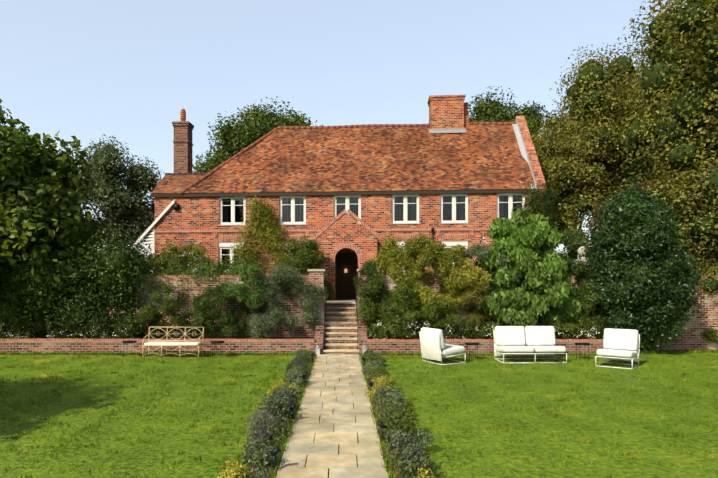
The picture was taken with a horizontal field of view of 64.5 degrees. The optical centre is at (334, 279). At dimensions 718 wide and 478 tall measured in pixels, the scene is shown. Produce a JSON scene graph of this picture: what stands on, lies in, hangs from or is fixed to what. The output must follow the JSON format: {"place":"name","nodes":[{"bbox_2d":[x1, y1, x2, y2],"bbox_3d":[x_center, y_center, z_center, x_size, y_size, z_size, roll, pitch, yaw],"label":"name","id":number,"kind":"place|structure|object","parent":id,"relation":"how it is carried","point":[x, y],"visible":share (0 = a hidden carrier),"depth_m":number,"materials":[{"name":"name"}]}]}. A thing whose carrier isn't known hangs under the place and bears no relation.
{"place":"outdoors","nodes":[
{"label":"outdoors","id":0,"kind":"place"},
{"bbox_2d":[233,354,442,477],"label":"path grass","id":1,"kind":"structure","parent":0,"point":[291,424],"depth_m":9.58,"materials":[{"name":"green plant"}]},
{"bbox_2d":[246,410,276,441],"bbox_3d":[-1.184,2.368,9.214,0.486,0.520,0.486,0,0,1],"label":"wire cloche","id":2,"kind":"object","parent":1,"relation":"on","point":[260,412],"visible":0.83,"depth_m":9.13,"materials":[{"name":"grey metal"}]},
{"bbox_2d":[270,446,280,469],"bbox_3d":[-0.805,2.445,7.759,0.157,0.360,0.077,0,0,1],"label":"path light","id":3,"kind":"object","parent":1,"relation":"on","point":[275,451],"visible":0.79,"depth_m":7.73,"materials":[{"name":"black metal"}]},
{"bbox_2d":[248,350,395,434],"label":"border plants","id":4,"kind":"object","parent":1,"relation":"on","point":[380,390],"visible":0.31,"depth_m":11.99,"materials":[{"name":"grey plant"}]},
{"bbox_2d":[217,375,435,477],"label":"border plants","id":5,"kind":"object","parent":1,"relation":"on","point":[230,472],"visible":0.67,"depth_m":7.06,"materials":[{"name":"yellow plant"}]},
{"bbox_2d":[249,354,404,448],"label":"border plants","id":6,"kind":"object","parent":1,"relation":"on","point":[262,433],"visible":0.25,"depth_m":10.34,"materials":[{"name":"green plant"}]},
{"bbox_2d":[235,348,434,477],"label":"border plants","id":7,"kind":"object","parent":1,"relation":"on","point":[406,420],"visible":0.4,"depth_m":9.37,"materials":[{"name":"green plant"}]},
{"bbox_2d":[240,348,438,477],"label":"border plants","id":8,"kind":"object","parent":1,"relation":"on","point":[404,439],"visible":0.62,"depth_m":8.63,"materials":[{"name":"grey plant"}]},
{"bbox_2d":[377,421,386,440],"bbox_3d":[0.758,2.445,9.139,0.157,0.360,0.077,0,0,1],"label":"path light","id":9,"kind":"object","parent":1,"relation":"on","point":[381,426],"visible":0.73,"depth_m":9.11,"materials":[{"name":"black metal"}]},
{"bbox_2d":[324,300,357,309],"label":"terrace","id":10,"kind":"structure","parent":0,"point":[339,301],"depth_m":23.90,"materials":[{"name":"beige stone"}]},
{"bbox_2d":[0,99,104,336],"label":"tree","id":11,"kind":"object","parent":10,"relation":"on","point":[24,190],"depth_m":20.23,"materials":[{"name":"green plant"}]},
{"bbox_2d":[0,133,83,269],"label":"tree leaves","id":12,"kind":"object","parent":11,"relation":"attached to","point":[22,217],"visible":0.04,"depth_m":20.44,"materials":[{"name":"green plant"}]},
{"bbox_2d":[146,240,215,274],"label":"rose shrub","id":13,"kind":"object","parent":10,"relation":"on","point":[193,248],"visible":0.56,"depth_m":23.73,"materials":[{"name":"green plant"}]},
{"bbox_2d":[155,247,210,274],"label":"rose shrub","id":14,"kind":"object","parent":13,"relation":"attached to","point":[173,254],"visible":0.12,"depth_m":23.62,"materials":[{"name":"green plant"}]},
{"bbox_2d":[209,256,247,274],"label":"shrub","id":15,"kind":"object","parent":10,"relation":"on","point":[226,268],"visible":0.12,"depth_m":24.31,"materials":[{"name":"green plant"}]},
{"bbox_2d":[192,96,322,172],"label":"tree","id":16,"kind":"object","parent":10,"relation":"on","point":[250,126],"visible":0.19,"depth_m":41.12,"materials":[{"name":"green plant"}]},
{"bbox_2d":[197,112,299,172],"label":"tree leaves","id":17,"kind":"object","parent":16,"relation":"attached to","point":[245,136],"visible":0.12,"depth_m":41.02,"materials":[{"name":"green plant"}]},
{"bbox_2d":[273,236,329,279],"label":"shrub","id":18,"kind":"object","parent":10,"relation":"on","point":[314,256],"visible":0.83,"depth_m":23.99,"materials":[{"name":"green plant"}]},
{"bbox_2d":[324,280,335,298],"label":"shrub","id":19,"kind":"object","parent":10,"relation":"on","point":[330,289],"visible":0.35,"depth_m":24.77,"materials":[{"name":"green plant"}]},
{"bbox_2d":[336,252,357,299],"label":"front door","id":20,"kind":"structure","parent":10,"relation":"on","point":[345,283],"depth_m":29.24,"materials":[{"name":"black wood"}]},
{"bbox_2d":[372,232,451,274],"bbox_3d":[3.112,-0.797,23.063,2.902,2.394,2.696,0,0,45],"label":"yellow shrub","id":21,"kind":"object","parent":10,"relation":"on","point":[384,248],"visible":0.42,"depth_m":23.05,"materials":[{"name":"green plant"}]},
{"bbox_2d":[468,86,551,137],"bbox_3d":[12.164,-5.569,41.645,8.905,16.622,8.846,0,0,1],"label":"tree","id":22,"kind":"object","parent":10,"relation":"on","point":[506,110],"visible":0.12,"depth_m":39.86,"materials":[{"name":"green plant"}]},
{"bbox_2d":[475,100,541,132],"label":"tree leaves","id":23,"kind":"object","parent":22,"relation":"attached to","point":[498,117],"visible":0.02,"depth_m":40.15,"materials":[{"name":"green plant"}]},
{"bbox_2d":[510,117,537,141],"bbox_3d":[10.928,-3.594,35.579,4.819,12.654,5.160,0,0,1],"label":"tree","id":24,"kind":"object","parent":10,"relation":"on","point":[529,126],"depth_m":34.11,"materials":[{"name":"green plant"}]},
{"bbox_2d":[557,227,589,274],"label":"shrub","id":25,"kind":"object","parent":10,"relation":"on","point":[570,242],"visible":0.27,"depth_m":22.06,"materials":[{"name":"green plant"}]},
{"bbox_2d":[532,120,635,259],"bbox_3d":[13.182,-3.092,31.075,6.022,11.675,5.958,0,0,1],"label":"tree","id":26,"kind":"object","parent":10,"relation":"on","point":[596,186],"depth_m":29.79,"materials":[{"name":"green plant"}]},
{"bbox_2d":[541,128,618,234],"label":"tree leaves","id":27,"kind":"object","parent":26,"relation":"attached to","point":[587,206],"visible":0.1,"depth_m":29.52,"materials":[{"name":"green plant"}]},
{"bbox_2d":[531,37,671,216],"bbox_3d":[16.010,-5.774,33.390,10.550,17.056,9.074,0,0,1],"label":"tree","id":28,"kind":"object","parent":10,"relation":"on","point":[608,94],"depth_m":31.07,"materials":[{"name":"green plant"}]},
{"bbox_2d":[583,173,687,238],"bbox_3d":[13.615,-0.969,25.825,4.197,7.456,4.134,0,0,1],"label":"tree","id":29,"kind":"object","parent":10,"relation":"on","point":[595,224],"visible":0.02,"depth_m":25.76,"materials":[{"name":"green plant"}]},
{"bbox_2d":[641,150,717,274],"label":"tree","id":30,"kind":"object","parent":10,"relation":"on","point":[671,196],"depth_m":23.03,"materials":[{"name":"green plant"}]},
{"bbox_2d":[0,0,713,264],"label":"sky","id":31,"kind":"structure","parent":0,"point":[87,70],"materials":[{"name":"blue"}]},
{"bbox_2d":[0,350,717,477],"bbox_3d":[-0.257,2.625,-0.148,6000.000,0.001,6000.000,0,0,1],"label":"lawn","id":32,"kind":"structure","parent":0,"point":[641,434],"depth_m":10.93,"materials":[{"name":"green plant"}]},
{"bbox_2d":[0,225,193,338],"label":"dark hedge","id":33,"kind":"object","parent":32,"relation":"on","point":[59,296],"visible":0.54,"depth_m":20.50,"materials":[{"name":"green plant"}]},
{"bbox_2d":[75,134,164,249],"bbox_3d":[-11.869,-2.582,31.085,6.005,10.715,6.614,0,0,1],"label":"tree","id":34,"kind":"object","parent":32,"relation":"on","point":[132,225],"depth_m":29.78,"materials":[{"name":"green plant"}]},
{"bbox_2d":[140,225,154,266],"bbox_3d":[-8.986,-0.017,29.517,1.300,5.285,5.030,0,0,5],"label":"lean-to boards","id":35,"kind":"object","parent":32,"relation":"on","point":[152,244],"visible":0.12,"depth_m":26.98,"materials":[{"name":"white wood"}]},
{"bbox_2d":[0,338,314,354],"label":"wall","id":36,"kind":"structure","parent":32,"relation":"on","point":[70,345],"depth_m":19.94,"materials":[{"name":"brick"}]},
{"bbox_2d":[35,275,308,336],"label":"wall","id":37,"kind":"structure","parent":32,"relation":"on","point":[291,305],"depth_m":21.51,"materials":[{"name":"brick"}]},
{"bbox_2d":[142,327,203,357],"bbox_3d":[-5.468,2.118,19.284,1.930,1.014,0.618,0,0,4],"label":"garden bench","id":38,"kind":"object","parent":32,"relation":"on","point":[179,344],"visible":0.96,"depth_m":19.24,"materials":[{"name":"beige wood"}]},
{"bbox_2d":[1,337,598,338],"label":"coping","id":39,"kind":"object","parent":32,"relation":"on","point":[263,338],"depth_m":20.91,"materials":[{"name":"brown brick"}]},
{"bbox_2d":[6,300,254,338],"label":"bed plants","id":40,"kind":"object","parent":39,"relation":"on","point":[150,325],"visible":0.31,"depth_m":20.78,"materials":[{"name":"green plant"}]},
{"bbox_2d":[21,314,246,336],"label":"bed plants","id":41,"kind":"object","parent":39,"relation":"on","point":[152,326],"visible":0.21,"depth_m":20.81,"materials":[{"name":"green plant"}]},
{"bbox_2d":[106,305,225,326],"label":"pink flowers","id":42,"kind":"object","parent":41,"relation":"on","point":[163,318],"visible":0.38,"depth_m":20.69,"materials":[{"name":"pink plant"}]},
{"bbox_2d":[134,281,187,336],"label":"bed shrub","id":43,"kind":"object","parent":39,"relation":"on","point":[145,315],"visible":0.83,"depth_m":20.58,"materials":[{"name":"green plant"}]},
{"bbox_2d":[158,304,244,335],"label":"bed plants","id":44,"kind":"object","parent":39,"relation":"on","point":[198,321],"visible":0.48,"depth_m":20.78,"materials":[{"name":"green plant"}]},
{"bbox_2d":[168,313,237,328],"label":"bed plants","id":45,"kind":"object","parent":44,"relation":"in","point":[201,316],"visible":0.29,"depth_m":20.86,"materials":[{"name":"green plant"}]},
{"bbox_2d":[139,253,272,336],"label":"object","id":46,"kind":"structure","parent":39,"relation":"on","point":[196,272],"depth_m":21.42,"materials":[{"name":"green plant"}]},
{"bbox_2d":[190,283,238,335],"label":"bed shrub","id":47,"kind":"object","parent":39,"relation":"on","point":[204,304],"visible":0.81,"depth_m":20.59,"materials":[{"name":"green plant"}]},
{"bbox_2d":[222,262,268,309],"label":"bed shrub","id":48,"kind":"object","parent":39,"relation":"on","point":[243,292],"visible":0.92,"depth_m":20.71,"materials":[{"name":"green plant"}]},
{"bbox_2d":[246,262,329,338],"bbox_3d":[-1.704,0.899,20.985,3.075,3.172,2.264,0,0,1],"label":"shrub","id":49,"kind":"object","parent":39,"relation":"on","point":[266,315],"visible":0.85,"depth_m":20.76,"materials":[{"name":"green plant"}]},
{"bbox_2d":[4,236,599,338],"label":"white flowers","id":50,"kind":"object","parent":39,"relation":"on","point":[371,323],"visible":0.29,"depth_m":20.39,"materials":[{"name":"white plant"}]},
{"bbox_2d":[353,258,388,329],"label":"shrub","id":51,"kind":"object","parent":39,"relation":"on","point":[369,268],"visible":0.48,"depth_m":20.80,"materials":[{"name":"green plant"}]},
{"bbox_2d":[355,273,421,338],"bbox_3d":[1.949,0.946,20.612,2.356,2.460,1.860,0,0,21],"label":"shrub","id":52,"kind":"object","parent":39,"relation":"on","point":[402,323],"visible":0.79,"depth_m":20.23,"materials":[{"name":"green plant"}]},
{"bbox_2d":[363,279,406,334],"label":"shrub","id":53,"kind":"object","parent":52,"relation":"attached to","point":[401,292],"visible":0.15,"depth_m":20.05,"materials":[{"name":"green plant"}]},
{"bbox_2d":[385,297,463,338],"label":"shrub","id":54,"kind":"object","parent":39,"relation":"on","point":[430,313],"visible":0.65,"depth_m":20.26,"materials":[{"name":"green plant"}]},
{"bbox_2d":[386,240,468,316],"bbox_3d":[3.452,-0.051,20.919,3.114,2.879,1.973,0,0,1],"label":"yellow shrub","id":55,"kind":"object","parent":39,"relation":"on","point":[416,264],"visible":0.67,"depth_m":20.56,"materials":[{"name":"green plant"}]},
{"bbox_2d":[443,257,492,304],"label":"golden shrub","id":56,"kind":"object","parent":39,"relation":"on","point":[471,275],"visible":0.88,"depth_m":20.48,"materials":[{"name":"yellow plant"}]},
{"bbox_2d":[455,281,493,337],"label":"shrub","id":57,"kind":"object","parent":39,"relation":"on","point":[476,316],"visible":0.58,"depth_m":20.52,"materials":[{"name":"green plant"}]},
{"bbox_2d":[362,311,606,339],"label":"bed plants","id":58,"kind":"object","parent":39,"relation":"on","point":[373,331],"visible":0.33,"depth_m":20.35,"materials":[{"name":"green plant"}]},
{"bbox_2d":[371,320,601,338],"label":"bed plants","id":59,"kind":"object","parent":39,"relation":"on","point":[468,332],"visible":0.38,"depth_m":20.40,"materials":[{"name":"green plant"}]},
{"bbox_2d":[470,247,581,337],"bbox_3d":[6.914,0.463,20.694,3.956,3.298,2.553,0,0,1],"label":"shrub","id":60,"kind":"object","parent":39,"relation":"on","point":[547,282],"visible":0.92,"depth_m":20.13,"materials":[{"name":"green plant"}]},
{"bbox_2d":[538,300,604,337],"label":"shrub","id":61,"kind":"object","parent":39,"relation":"on","point":[568,326],"visible":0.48,"depth_m":20.21,"materials":[{"name":"green plant"}]},
{"bbox_2d":[573,246,594,337],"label":"pier","id":62,"kind":"structure","parent":39,"relation":"on","point":[581,252],"depth_m":21.33,"materials":[{"name":"brick"}]},
{"bbox_2d":[570,260,606,328],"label":"dark shrub","id":63,"kind":"object","parent":39,"relation":"on","point":[585,291],"visible":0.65,"depth_m":20.49,"materials":[{"name":"green plant"}]},
{"bbox_2d":[308,269,324,336],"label":"pier steps","id":64,"kind":"structure","parent":32,"relation":"on","point":[316,275],"depth_m":21.35,"materials":[{"name":"brick"}]},
{"bbox_2d":[276,363,387,477],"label":"path bedding","id":65,"kind":"object","parent":32,"relation":"on","point":[333,431],"depth_m":9.16,"materials":[{"name":"brown soil"}]},
{"bbox_2d":[276,354,388,477],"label":"path slabs","id":66,"kind":"structure","parent":65,"relation":"on","point":[321,452],"depth_m":9.84,"materials":[{"name":"stone"}]},
{"bbox_2d":[323,302,358,353],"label":"steps","id":67,"kind":"structure","parent":32,"relation":"on","point":[340,330],"depth_m":21.12,"materials":[{"name":"stone"}]},
{"bbox_2d":[314,295,367,353],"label":"stair side walls","id":68,"kind":"structure","parent":32,"relation":"on","point":[319,334],"depth_m":20.48,"materials":[{"name":"brick"}]},
{"bbox_2d":[324,280,357,349],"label":"handrails","id":69,"kind":"object","parent":32,"relation":"on","point":[356,315],"visible":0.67,"depth_m":21.05,"materials":[{"name":"black metal"}]},
{"bbox_2d":[155,193,543,299],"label":"house walls","id":70,"kind":"structure","parent":32,"relation":"on","point":[204,212],"depth_m":26.36,"materials":[{"name":"red brick"}]},
{"bbox_2d":[131,199,174,247],"bbox_3d":[-8.774,-2.420,26.915,2.450,2.790,0.060,0,0,5],"label":"bargeboard","id":71,"kind":"object","parent":70,"relation":"attached to","point":[159,217],"visible":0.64,"depth_m":26.86,"materials":[{"name":"white wood"}]},
{"bbox_2d":[151,172,207,196],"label":"roof","id":72,"kind":"structure","parent":70,"relation":"on","point":[172,183],"depth_m":27.71,"materials":[{"name":"orange tile"}]},
{"bbox_2d":[227,191,293,271],"bbox_3d":[-3.345,-2.131,26.200,3.444,4.121,1.421,0,0,5],"label":"climbing shrub","id":73,"kind":"object","parent":70,"relation":"attached to","point":[264,223],"visible":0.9,"depth_m":26.05,"materials":[{"name":"green plant"}]},
{"bbox_2d":[154,227,489,236],"bbox_3d":[0.425,-2.205,26.227,18.000,0.381,0.037,0,0,5],"label":"brick band","id":74,"kind":"object","parent":70,"relation":"attached to","point":[387,230],"visible":0.62,"depth_m":26.32,"materials":[{"name":"red brick"}]},
{"bbox_2d":[215,233,471,246],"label":"window arches","id":75,"kind":"structure","parent":70,"relation":"attached to","point":[399,236],"depth_m":26.04,"materials":[{"name":"red brick"}]},
{"bbox_2d":[153,189,534,196],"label":"house eaves fascia","id":76,"kind":"structure","parent":70,"relation":"attached to","point":[354,193],"depth_m":26.10,"materials":[{"name":"brown wood"}]},
{"bbox_2d":[317,213,376,299],"bbox_3d":[0.585,-0.185,25.730,2.700,5.620,1.000,0,0,5],"label":"house porch","id":77,"kind":"object","parent":70,"relation":"attached to","point":[347,228],"visible":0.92,"depth_m":25.24,"materials":[{"name":"red brick"}]},
{"bbox_2d":[330,242,362,258],"bbox_3d":[0.523,-1.290,25.229,1.500,0.750,0.001,0,0,5],"label":"door arch","id":78,"kind":"structure","parent":77,"relation":"attached to","point":[337,248],"depth_m":25.23,"materials":[{"name":"brick"}]},
{"bbox_2d":[312,209,381,239],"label":"gable trim","id":79,"kind":"structure","parent":77,"relation":"on","point":[339,216],"depth_m":25.21,"materials":[{"name":"red brick"}]},
{"bbox_2d":[186,125,534,192],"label":"house roof","id":80,"kind":"structure","parent":70,"relation":"on","point":[473,157],"depth_m":27.63,"materials":[{"name":"orange tile"}]},
{"bbox_2d":[179,122,515,194],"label":"house ridge tiles","id":81,"kind":"object","parent":80,"relation":"on","point":[211,172],"visible":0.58,"depth_m":29.56,"materials":[{"name":"orange tile"}]},
{"bbox_2d":[427,95,465,128],"bbox_3d":[5.831,-8.025,29.712,1.840,2.900,1.140,0,0,5],"label":"house chimney","id":82,"kind":"object","parent":80,"relation":"on","point":[446,111],"visible":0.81,"depth_m":29.21,"materials":[{"name":"brick"}]},
{"bbox_2d":[429,128,466,132],"bbox_3d":[5.779,-7.633,29.088,1.900,0.280,0.248,0,0,5],"label":"chimney flashing","id":83,"kind":"object","parent":80,"relation":"on","point":[451,130],"visible":0.68,"depth_m":29.09,"materials":[{"name":"grey metal"}]},
{"bbox_2d":[464,102,468,126],"bbox_3d":[6.823,-8.490,29.579,0.300,1.430,0.500,0,0,5],"label":"chimney","id":84,"kind":"object","parent":80,"relation":"on","point":[466,119],"visible":0.75,"depth_m":29.46,"materials":[{"name":"brown brick"}]},
{"bbox_2d":[512,118,536,188],"bbox_3d":[9.078,-6.260,27.341,0.222,4.351,3.890,0,0,5],"label":"roof flashing","id":85,"kind":"object","parent":80,"relation":"on","point":[520,141],"visible":0.8,"depth_m":27.73,"materials":[{"name":"white metal"}]},
{"bbox_2d":[222,195,515,266],"bbox_3d":[0.491,-0.925,27.027,17.400,6.100,0.050,0,0,5],"label":"dark house interior","id":86,"kind":"object","parent":70,"relation":"in","point":[356,209],"depth_m":26.80,"materials":[{"name":"black"}]},
{"bbox_2d":[218,193,524,272],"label":"house windows","id":87,"kind":"structure","parent":70,"relation":"in","point":[452,220],"depth_m":26.16,"materials":[{"name":"white wood"}]},
{"bbox_2d":[223,195,521,221],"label":"house curtains","id":88,"kind":"object","parent":70,"relation":"attached to","point":[342,198],"depth_m":26.48,"materials":[{"name":"beige fabric"}]},
{"bbox_2d":[504,116,545,195],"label":"parapet wall","id":89,"kind":"structure","parent":70,"relation":"on","point":[531,152],"depth_m":26.94,"materials":[{"name":"brick"}]},
{"bbox_2d":[512,177,564,251],"bbox_3d":[8.880,-2.355,25.290,2.615,4.540,0.945,0,0,5],"label":"climber ivy corner","id":90,"kind":"object","parent":70,"relation":"attached to","point":[533,205],"visible":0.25,"depth_m":25.22,"materials":[{"name":"green plant"}]},
{"bbox_2d":[0,349,717,355],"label":"grass fringe","id":91,"kind":"object","parent":32,"relation":"on","point":[273,353],"depth_m":19.87,"materials":[{"name":"green plant"}]},
{"bbox_2d":[357,269,374,336],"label":"pier steps","id":92,"kind":"structure","parent":32,"relation":"on","point":[364,278],"depth_m":21.33,"materials":[{"name":"brick"}]},
{"bbox_2d":[419,327,465,364],"bbox_3d":[3.435,2.076,18.146,1.089,1.099,1.026,0,0,-27],"label":"lounge chair","id":93,"kind":"object","parent":32,"relation":"on","point":[434,346],"visible":1,"depth_m":17.82,"materials":[{"name":"white fabric"}]},
{"bbox_2d":[465,342,479,359],"bbox_3d":[4.532,2.353,18.692,0.464,0.545,0.464,0,0,1],"label":"side table","id":94,"kind":"object","parent":32,"relation":"on","point":[471,343],"visible":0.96,"depth_m":18.69,"materials":[{"name":"black metal"}]},
{"bbox_2d":[367,339,604,355],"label":"wall","id":95,"kind":"structure","parent":32,"relation":"on","point":[409,346],"depth_m":19.79,"materials":[{"name":"brick"}]},
{"bbox_2d":[493,326,566,362],"bbox_3d":[6.309,2.076,18.424,2.026,1.099,1.089,0,0,-1],"label":"sofa","id":96,"kind":"object","parent":32,"relation":"on","point":[535,341],"visible":0.98,"depth_m":18.68,"materials":[{"name":"white fabric"}]},
{"bbox_2d":[373,275,717,349],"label":"wall","id":97,"kind":"structure","parent":32,"relation":"on","point":[697,325],"depth_m":21.28,"materials":[{"name":"brick"}]},
{"bbox_2d":[688,258,717,302],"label":"shrub","id":98,"kind":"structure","parent":97,"relation":"attached to","point":[709,271],"depth_m":21.07,"materials":[{"name":"green plant"}]},
{"bbox_2d":[575,343,589,360],"bbox_3d":[8.131,2.353,18.647,0.464,0.545,0.464,0,0,1],"label":"side table","id":99,"kind":"object","parent":32,"relation":"on","point":[584,344],"visible":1,"depth_m":18.52,"materials":[{"name":"black metal"}]},
{"bbox_2d":[569,65,650,179],"bbox_3d":[20.885,-6.056,37.999,11.048,17.618,12.014,0,0,1],"label":"tree","id":100,"kind":"object","parent":32,"relation":"on","point":[624,90],"depth_m":35.84,"materials":[{"name":"green plant"}]},
{"bbox_2d":[595,328,639,368],"bbox_3d":[8.656,2.076,17.377,1.026,1.099,1.089,0,0,39],"label":"lounge chair","id":101,"kind":"object","parent":32,"relation":"on","point":[622,344],"visible":0.98,"depth_m":17.46,"materials":[{"name":"white fabric"}]},
{"bbox_2d":[579,186,702,353],"bbox_3d":[11.020,-0.292,20.474,3.871,6.093,3.955,0,0,1],"label":"large bush","id":102,"kind":"object","parent":32,"relation":"on","point":[650,208],"visible":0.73,"depth_m":19.64,"materials":[{"name":"green plant"}]},
{"bbox_2d":[602,0,717,270],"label":"tree","id":103,"kind":"object","parent":32,"relation":"on","point":[711,26],"depth_m":23.63,"materials":[{"name":"green plant"}]},
{"bbox_2d":[626,1,717,202],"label":"tree leaves","id":104,"kind":"object","parent":103,"relation":"attached to","point":[658,78],"visible":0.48,"depth_m":23.97,"materials":[{"name":"green plant"}]},
{"bbox_2d":[702,327,717,343],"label":"shrub","id":105,"kind":"object","parent":32,"relation":"on","point":[708,336],"visible":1,"depth_m":21.03,"materials":[{"name":"green plant"}]},
{"bbox_3d":[-6.801,-0.725,31.057,2.800,6.700,4.000,0,0,5],"label":"house wing","id":106,"kind":"object","parent":32,"relation":"on","visible":0},
{"bbox_2d":[172,121,193,172],"bbox_3d":[-7.974,-6.300,29.924,0.890,3.850,0.890,0,0,5],"label":"house chimney","id":107,"kind":"object","parent":106,"relation":"on","point":[182,142],"visible":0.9,"depth_m":29.56,"materials":[{"name":"brick"}]},
{"bbox_2d":[456,243,506,281],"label":"grey shrub","id":108,"kind":"object","parent":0,"point":[481,253],"visible":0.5,"depth_m":20.81,"materials":[{"name":"green plant"}]},
{"bbox_2d":[488,208,561,274],"bbox_3d":[6.963,-1.348,20.995,2.605,2.507,2.118,0,0,1],"label":"bush","id":109,"kind":"object","parent":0,"point":[520,235],"visible":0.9,"depth_m":20.45,"materials":[{"name":"green plant"}]},
{"bbox_2d":[691,269,717,292],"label":"shrub","id":110,"kind":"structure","parent":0,"point":[711,284],"depth_m":21.07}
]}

